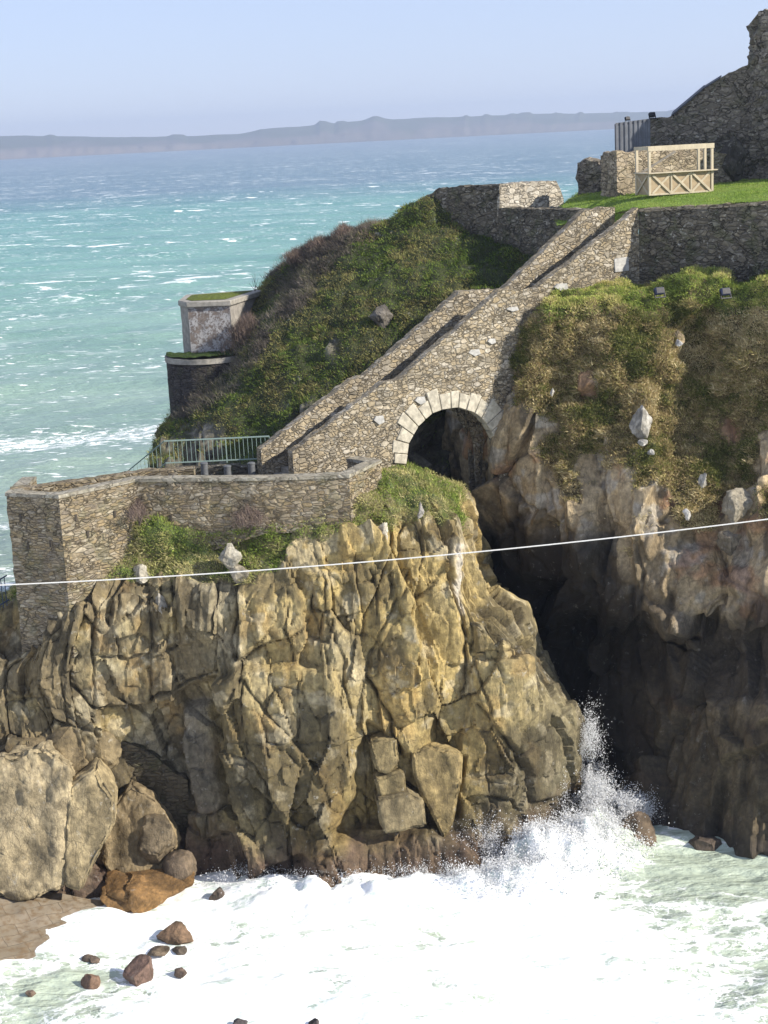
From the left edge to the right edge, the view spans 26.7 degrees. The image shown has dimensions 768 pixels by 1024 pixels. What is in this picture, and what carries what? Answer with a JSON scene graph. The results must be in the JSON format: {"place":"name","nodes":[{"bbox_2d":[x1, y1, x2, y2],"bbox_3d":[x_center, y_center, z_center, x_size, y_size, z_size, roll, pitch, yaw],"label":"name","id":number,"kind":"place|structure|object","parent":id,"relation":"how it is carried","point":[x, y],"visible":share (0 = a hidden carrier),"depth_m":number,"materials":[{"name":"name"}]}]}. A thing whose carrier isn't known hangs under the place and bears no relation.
{"place":"outdoors","nodes":[
{"label":"outdoors","id":0,"kind":"place"},
{"bbox_2d":[0,892,103,960],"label":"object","id":1,"kind":"structure","parent":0,"point":[25,925],"depth_m":59.84,"materials":[{"name":"beige sand"}]},
{"bbox_2d":[0,740,74,900],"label":"boulder","id":2,"kind":"object","parent":1,"relation":"on","point":[36,785],"visible":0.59,"depth_m":60.97,"materials":[{"name":"beige stone"}]},
{"bbox_2d":[63,757,117,890],"bbox_3d":[-11.136,11.733,61.889,2.103,4.204,3.606,-3,13,0],"label":"boulder","id":3,"kind":"object","parent":1,"relation":"on","point":[91,812],"visible":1,"depth_m":60.92,"materials":[{"name":"beige stone"}]},
{"bbox_2d":[155,593,166,613],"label":"boulder","id":4,"kind":"object","parent":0,"point":[160,601],"visible":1,"depth_m":61.77,"materials":[{"name":"grey stone"}]},
{"bbox_2d":[0,466,592,898],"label":"cliff","id":5,"kind":"structure","parent":0,"point":[258,710],"depth_m":62.26,"materials":[{"name":"beige stone"}]},
{"bbox_2d":[0,575,8,607],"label":"railing","id":6,"kind":"object","parent":5,"relation":"on","point":[5,592],"visible":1,"depth_m":64.51,"materials":[{"name":"grey metal"}]},
{"bbox_2d":[0,723,88,774],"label":"boulder","id":7,"kind":"object","parent":5,"relation":"on","point":[63,738],"visible":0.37,"depth_m":62.22,"materials":[{"name":"beige stone"}]},
{"bbox_2d":[94,731,121,769],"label":"boulder","id":8,"kind":"object","parent":5,"relation":"on","point":[110,746],"visible":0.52,"depth_m":63.20,"materials":[{"name":"beige stone"}]},
{"bbox_2d":[122,499,151,525],"bbox_3d":[-9.545,-0.075,62.517,1.291,1.206,2.913,-5,13,-7],"label":"bare shrub","id":9,"kind":"object","parent":5,"relation":"on","point":[138,510],"visible":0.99,"depth_m":62.12,"materials":[{"name":"brown plant"}]},
{"bbox_2d":[100,779,180,873],"bbox_3d":[-9.588,12.208,63.517,3.206,3.413,3.144,-3,13,0],"label":"boulder","id":10,"kind":"object","parent":5,"relation":"on","point":[137,802],"visible":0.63,"depth_m":62.70,"materials":[{"name":"beige stone"}]},
{"bbox_2d":[133,564,149,583],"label":"boulder","id":11,"kind":"object","parent":5,"relation":"on","point":[140,570],"visible":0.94,"depth_m":62.23,"materials":[{"name":"grey stone"}]},
{"bbox_2d":[119,741,190,833],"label":"infill wall","id":12,"kind":"structure","parent":5,"relation":"attached to","point":[143,762],"depth_m":63.95,"materials":[{"name":"grey stone"}]},
{"bbox_2d":[137,813,175,864],"bbox_3d":[-8.824,12.611,62.718,1.568,1.936,1.778,-3,13,0],"label":"boulder","id":13,"kind":"object","parent":5,"relation":"on","point":[156,845],"visible":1,"depth_m":62.18,"materials":[{"name":"brown stone"}]},
{"bbox_2d":[5,456,381,658],"bbox_3d":[-7.044,1.900,63.397,14.464,6.821,3.982,-4,13,-4],"label":"stone bastion","id":14,"kind":"object","parent":5,"relation":"on","point":[82,533],"visible":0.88,"depth_m":61.92,"materials":[{"name":"grey stone"}]},
{"bbox_2d":[10,466,195,491],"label":"parapet","id":15,"kind":"structure","parent":14,"relation":"on","point":[63,485],"depth_m":63.22,"materials":[{"name":"beige stone"}]},
{"bbox_2d":[218,543,241,568],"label":"boulder","id":16,"kind":"object","parent":5,"relation":"on","point":[230,557],"visible":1,"depth_m":61.51,"materials":[{"name":"grey stone"}]},
{"bbox_2d":[0,458,473,602],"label":"grass","id":17,"kind":"structure","parent":5,"relation":"on","point":[421,471],"depth_m":62.63,"materials":[{"name":"green plant"}]},
{"bbox_2d":[228,564,248,583],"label":"boulder","id":18,"kind":"object","parent":5,"relation":"on","point":[240,576],"visible":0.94,"depth_m":61.58,"materials":[{"name":"grey stone"}]},
{"bbox_2d":[222,500,277,539],"bbox_3d":[-5.183,0.160,62.112,2.480,1.400,3.326,-5,13,-10],"label":"bare shrub","id":19,"kind":"object","parent":5,"relation":"on","point":[244,516],"visible":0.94,"depth_m":61.75,"materials":[{"name":"brown plant"}]},
{"bbox_2d":[378,522,387,539],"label":"boulder","id":20,"kind":"object","parent":5,"relation":"on","point":[383,527],"visible":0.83,"depth_m":61.49,"materials":[{"name":"grey stone"}]},
{"bbox_2d":[372,766,405,795],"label":"boulder","id":21,"kind":"object","parent":5,"relation":"on","point":[393,782],"visible":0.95,"depth_m":61.86,"materials":[{"name":"beige stone"}]},
{"bbox_2d":[367,732,398,773],"bbox_3d":[-0.025,9.262,62.393,1.197,1.356,1.243,-3,13,0],"label":"boulder","id":22,"kind":"object","parent":21,"relation":"on","point":[384,752],"visible":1,"depth_m":61.99,"materials":[{"name":"beige stone"}]},
{"bbox_2d":[374,785,425,832],"bbox_3d":[0.604,11.323,62.091,1.964,1.470,1.526,-3,13,0],"label":"boulder","id":23,"kind":"object","parent":5,"relation":"on","point":[401,811],"visible":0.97,"depth_m":61.53,"materials":[{"name":"beige stone"}]},
{"bbox_2d":[417,502,423,518],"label":"boulder","id":24,"kind":"object","parent":5,"relation":"on","point":[421,512],"visible":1,"depth_m":62.23,"materials":[{"name":"grey stone"}]},
{"bbox_2d":[411,741,462,836],"bbox_3d":[2.052,10.636,62.800,2.070,3.423,2.093,-3,13,0],"label":"boulder","id":25,"kind":"object","parent":5,"relation":"on","point":[437,769],"visible":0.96,"depth_m":62.21,"materials":[{"name":"beige stone"}]},
{"bbox_2d":[0,109,674,159],"bbox_3d":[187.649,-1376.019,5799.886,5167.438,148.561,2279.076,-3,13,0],"label":"hills","id":26,"kind":"structure","parent":0,"point":[375,128],"depth_m":5173.23,"materials":[{"name":"soil"}]},
{"bbox_2d":[144,193,532,479],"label":"hillside","id":27,"kind":"structure","parent":0,"point":[422,457],"depth_m":77.61,"materials":[{"name":"green plant"}]},
{"bbox_2d":[165,350,235,416],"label":"round tower","id":28,"kind":"structure","parent":27,"relation":"on","point":[188,372],"depth_m":80.96,"materials":[{"name":"stone"}]},
{"bbox_2d":[178,290,261,352],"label":"turret","id":29,"kind":"object","parent":27,"relation":"on","point":[206,318],"visible":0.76,"depth_m":82.13,"materials":[{"name":"concrete"}]},
{"bbox_2d":[217,309,262,358],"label":"bare shrub","id":30,"kind":"object","parent":27,"relation":"on","point":[242,322],"visible":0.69,"depth_m":81.02,"materials":[{"name":"brown plant"}]},
{"bbox_2d":[167,216,392,424],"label":"undergrowth","id":31,"kind":"object","parent":27,"relation":"on","point":[289,302],"visible":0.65,"depth_m":80.88,"materials":[{"name":"green leafy shrubs"},{"name":"grass"},{"name":"bare twigs"}]},
{"bbox_2d":[273,246,305,267],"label":"bare shrub","id":32,"kind":"object","parent":27,"relation":"on","point":[291,255],"visible":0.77,"depth_m":83.20,"materials":[{"name":"brown plant"}]},
{"bbox_2d":[301,234,328,256],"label":"bare shrub","id":33,"kind":"object","parent":27,"relation":"on","point":[319,240],"visible":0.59,"depth_m":82.52,"materials":[{"name":"brown plant"}]},
{"bbox_2d":[322,220,353,242],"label":"bare shrub","id":34,"kind":"object","parent":27,"relation":"on","point":[342,229],"visible":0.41,"depth_m":82.43,"materials":[{"name":"brown plant"}]},
{"bbox_2d":[343,228,375,246],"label":"bare shrub","id":35,"kind":"object","parent":27,"relation":"on","point":[365,237],"visible":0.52,"depth_m":81.03,"materials":[{"name":"brown plant"}]},
{"bbox_2d":[370,304,392,327],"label":"boulder","id":36,"kind":"object","parent":27,"relation":"on","point":[381,316],"visible":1,"depth_m":76.41,"materials":[{"name":"grey stone"}]},
{"bbox_2d":[425,183,506,243],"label":"fort wall","id":37,"kind":"structure","parent":27,"relation":"on","point":[473,209],"depth_m":79.87,"materials":[{"name":"grey stone"}]},
{"bbox_2d":[488,181,563,215],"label":"fort wall","id":38,"kind":"structure","parent":37,"relation":"on","point":[537,194],"depth_m":80.13,"materials":[{"name":"stone"}]},
{"bbox_2d":[498,207,591,255],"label":"terrace wall","id":39,"kind":"structure","parent":27,"relation":"on","point":[529,230],"depth_m":77.43,"materials":[{"name":"grey stone"}]},
{"bbox_2d":[0,129,767,1023],"bbox_3d":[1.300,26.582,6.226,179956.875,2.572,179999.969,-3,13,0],"label":"water","id":40,"kind":"structure","parent":0,"point":[108,263],"depth_m":61.48,"materials":[{"name":"teal liquid"}]},
{"bbox_2d":[25,990,35,996],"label":"sea rock","id":41,"kind":"object","parent":40,"relation":"in","point":[30,993],"visible":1,"depth_m":55.07,"materials":[{"name":"brown stone"}]},
{"bbox_2d":[81,954,99,963],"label":"sea rock","id":42,"kind":"object","parent":40,"relation":"in","point":[90,958],"visible":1,"depth_m":57.21,"materials":[{"name":"stone"}]},
{"bbox_2d":[81,973,100,989],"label":"sea rock","id":43,"kind":"object","parent":40,"relation":"in","point":[91,981],"visible":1,"depth_m":55.49,"materials":[{"name":"brown stone"}]},
{"bbox_2d":[123,954,153,986],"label":"sea rock","id":44,"kind":"object","parent":40,"relation":"in","point":[138,970],"visible":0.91,"depth_m":55.69,"materials":[{"name":"brown stone"}]},
{"bbox_2d":[100,869,194,912],"bbox_3d":[-8.983,14.432,61.692,3.533,1.213,2.595,-3,13,0],"label":"boulder","id":45,"kind":"object","parent":40,"relation":"in","point":[142,891],"visible":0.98,"depth_m":61.19,"materials":[{"name":"brown stone"}]},
{"bbox_2d":[162,849,196,879],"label":"boulder","id":46,"kind":"object","parent":45,"relation":"on","point":[180,864],"visible":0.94,"depth_m":61.97,"materials":[{"name":"brown stone"}]},
{"bbox_2d":[147,945,169,955],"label":"sea rock","id":47,"kind":"object","parent":40,"relation":"in","point":[160,950],"visible":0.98,"depth_m":57.46,"materials":[{"name":"grey stone"}]},
{"bbox_2d":[156,921,193,944],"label":"sea rock","id":48,"kind":"object","parent":40,"relation":"in","point":[176,933],"visible":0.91,"depth_m":58.28,"materials":[{"name":"brown stone"}]},
{"bbox_2d":[172,946,186,954],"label":"sea rock","id":49,"kind":"object","parent":40,"relation":"in","point":[179,950],"visible":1,"depth_m":57.50,"materials":[{"name":"grey stone"}]},
{"bbox_2d":[174,967,186,978],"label":"sea rock","id":50,"kind":"object","parent":40,"relation":"in","point":[180,972],"visible":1,"depth_m":55.89,"materials":[{"name":"stone"}]},
{"bbox_2d":[209,887,224,900],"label":"sea rock","id":51,"kind":"object","parent":40,"relation":"in","point":[217,894],"visible":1,"depth_m":61.52,"materials":[{"name":"grey stone"}]},
{"bbox_2d":[233,1018,247,1023],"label":"sea rock","id":52,"kind":"object","parent":40,"relation":"in","point":[238,1021],"visible":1,"depth_m":52.60,"materials":[{"name":"grey stone"}]},
{"bbox_2d":[308,1018,318,1023],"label":"sea rock","id":53,"kind":"object","parent":40,"relation":"in","point":[314,1021],"visible":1,"depth_m":52.42,"materials":[{"name":"grey stone"}]},
{"bbox_2d":[196,697,674,901],"bbox_3d":[2.396,11.334,61.794,20.846,5.924,7.797,-6,14,-15],"label":"sea spray","id":54,"kind":"object","parent":40,"relation":"on","point":[597,793],"visible":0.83,"depth_m":62.34,"materials":[{"name":"white liquid"}]},
{"bbox_2d":[620,811,656,846],"bbox_3d":[9.884,12.976,64.390,2.267,2.308,1.353,-5,13,-10],"label":"sea rock","id":55,"kind":"object","parent":40,"relation":"in","point":[640,819],"visible":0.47,"depth_m":64.00,"materials":[{"name":"brown stone"}]},
{"bbox_2d":[688,836,721,850],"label":"sea rock","id":56,"kind":"object","parent":40,"relation":"in","point":[708,843],"visible":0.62,"depth_m":63.57,"materials":[{"name":"brown stone"}]},
{"bbox_2d":[0,519,767,585],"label":"rope","id":57,"kind":"object","parent":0,"point":[384,560],"visible":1,"depth_m":31.02,"materials":[{"name":"white"}]},
{"bbox_2d":[0,0,767,136],"label":"sky","id":58,"kind":"structure","parent":0,"point":[89,68],"materials":[{"name":"blue"}]},
{"bbox_2d":[442,267,767,858],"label":"headland","id":59,"kind":"structure","parent":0,"point":[657,643],"depth_m":67.22,"materials":[{"name":"stone"}]},
{"bbox_2d":[256,207,639,505],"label":"stone bridge","id":60,"kind":"structure","parent":59,"relation":"on","point":[454,350],"depth_m":68.33,"materials":[{"name":"stone"}]},
{"bbox_2d":[476,297,767,557],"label":"grass","id":61,"kind":"structure","parent":59,"relation":"on","point":[715,377],"depth_m":67.51,"materials":[{"name":"green plant"}]},
{"bbox_2d":[629,405,651,438],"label":"boulder","id":62,"kind":"object","parent":59,"relation":"on","point":[640,423],"visible":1,"depth_m":66.50,"materials":[{"name":"grey stone"}]},
{"bbox_2d":[637,439,647,445],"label":"boulder","id":63,"kind":"object","parent":59,"relation":"on","point":[642,442],"visible":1,"depth_m":66.17,"materials":[{"name":"grey stone"}]},
{"bbox_2d":[531,264,767,320],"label":"grass","id":64,"kind":"structure","parent":59,"relation":"on","point":[727,276],"depth_m":68.36,"materials":[{"name":"green plant"}]},
{"bbox_2d":[653,287,665,297],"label":"floodlight","id":65,"kind":"object","parent":64,"relation":"on","point":[659,290],"visible":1,"depth_m":67.98,"materials":[{"name":"grey metal"}]},
{"bbox_2d":[719,288,731,298],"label":"floodlight","id":66,"kind":"object","parent":64,"relation":"on","point":[724,291],"visible":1,"depth_m":67.12,"materials":[{"name":"grey metal"}]},
{"bbox_2d":[647,449,654,454],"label":"boulder","id":67,"kind":"object","parent":59,"relation":"on","point":[650,452],"visible":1,"depth_m":66.09,"materials":[{"name":"grey stone"}]},
{"bbox_2d":[673,330,684,343],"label":"boulder","id":68,"kind":"object","parent":59,"relation":"on","point":[680,335],"visible":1,"depth_m":67.60,"materials":[{"name":"beige stone"}]},
{"bbox_2d":[675,339,682,345],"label":"boulder","id":69,"kind":"object","parent":59,"relation":"on","point":[678,342],"visible":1,"depth_m":67.22,"materials":[{"name":"grey stone"}]},
{"bbox_2d":[682,508,690,520],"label":"boulder","id":70,"kind":"object","parent":59,"relation":"on","point":[686,513],"visible":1,"depth_m":65.19,"materials":[{"name":"grey stone"}]},
{"bbox_2d":[698,473,706,487],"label":"boulder","id":71,"kind":"object","parent":59,"relation":"on","point":[702,482],"visible":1,"depth_m":66.16,"materials":[{"name":"grey stone"}]},
{"bbox_2d":[638,201,767,284],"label":"terrace wall","id":72,"kind":"structure","parent":59,"relation":"on","point":[733,236],"depth_m":70.17,"materials":[{"name":"stone"}]},
{"bbox_2d":[717,530,741,555],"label":"boulder","id":73,"kind":"object","parent":59,"relation":"on","point":[727,542],"visible":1,"depth_m":64.73,"materials":[{"name":"grey stone"}]},
{"bbox_2d":[722,488,752,522],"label":"boulder","id":74,"kind":"object","parent":59,"relation":"on","point":[737,504],"visible":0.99,"depth_m":64.71,"materials":[{"name":"grey stone"}]},
{"bbox_2d":[553,178,767,226],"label":"lawn","id":75,"kind":"structure","parent":0,"point":[619,216],"depth_m":74.83,"materials":[{"name":"plant"}]},
{"bbox_2d":[575,157,600,195],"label":"wall stump","id":76,"kind":"object","parent":75,"relation":"on","point":[588,177],"visible":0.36,"depth_m":81.33,"materials":[{"name":"stone"}]},
{"bbox_2d":[615,119,650,151],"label":"sheet screen","id":77,"kind":"object","parent":75,"relation":"on","point":[630,136],"visible":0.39,"depth_m":82.69,"materials":[{"name":"metal"}]},
{"bbox_2d":[600,148,732,213],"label":"ruined wall","id":78,"kind":"structure","parent":75,"relation":"on","point":[617,173],"depth_m":78.93,"materials":[{"name":"stone"}]},
{"bbox_2d":[634,143,717,195],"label":"timber stall","id":79,"kind":"object","parent":75,"relation":"on","point":[698,180],"visible":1,"depth_m":75.13,"materials":[{"name":"beige wood"}]},
{"bbox_2d":[650,64,751,178],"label":"keep wall","id":80,"kind":"structure","parent":75,"relation":"on","point":[717,111],"depth_m":83.52,"materials":[{"name":"stone"}]},
{"bbox_2d":[648,112,655,118],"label":"spotlight","id":81,"kind":"object","parent":80,"relation":"on","point":[651,114],"visible":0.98,"depth_m":84.83,"materials":[{"name":"black metal"}]},
{"bbox_2d":[720,134,746,181],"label":"rock","id":82,"kind":"object","parent":75,"relation":"on","point":[733,148],"visible":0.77,"depth_m":81.35,"materials":[{"name":"grey stone"}]},
{"bbox_2d":[746,9,767,179],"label":"keep tower","id":83,"kind":"structure","parent":75,"relation":"on","point":[757,56],"depth_m":81.56,"materials":[{"name":"stone"}]},
{"label":"path","id":84,"kind":"structure","parent":0,"visible":0},
{"bbox_2d":[200,462,207,474],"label":"stump post","id":85,"kind":"object","parent":84,"relation":"on","point":[204,468],"visible":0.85,"depth_m":65.74,"materials":[{"name":"grey stone"}]},
{"bbox_2d":[173,463,257,474],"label":"rubble ledge","id":86,"kind":"object","parent":84,"relation":"on","point":[236,469],"visible":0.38,"depth_m":67.69,"materials":[{"name":"grey stone"}]},
{"bbox_2d":[128,436,269,470],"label":"railing","id":87,"kind":"object","parent":86,"relation":"on","point":[209,460],"visible":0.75,"depth_m":66.73,"materials":[{"name":"metal"}]},
{"bbox_2d":[223,465,230,474],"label":"stump post","id":88,"kind":"object","parent":84,"relation":"on","point":[227,469],"visible":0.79,"depth_m":65.77,"materials":[{"name":"grey stone"}]},
{"bbox_2d":[247,462,255,474],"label":"stump post","id":89,"kind":"object","parent":84,"relation":"on","point":[251,468],"visible":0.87,"depth_m":65.76,"materials":[{"name":"grey stone"}]}
]}

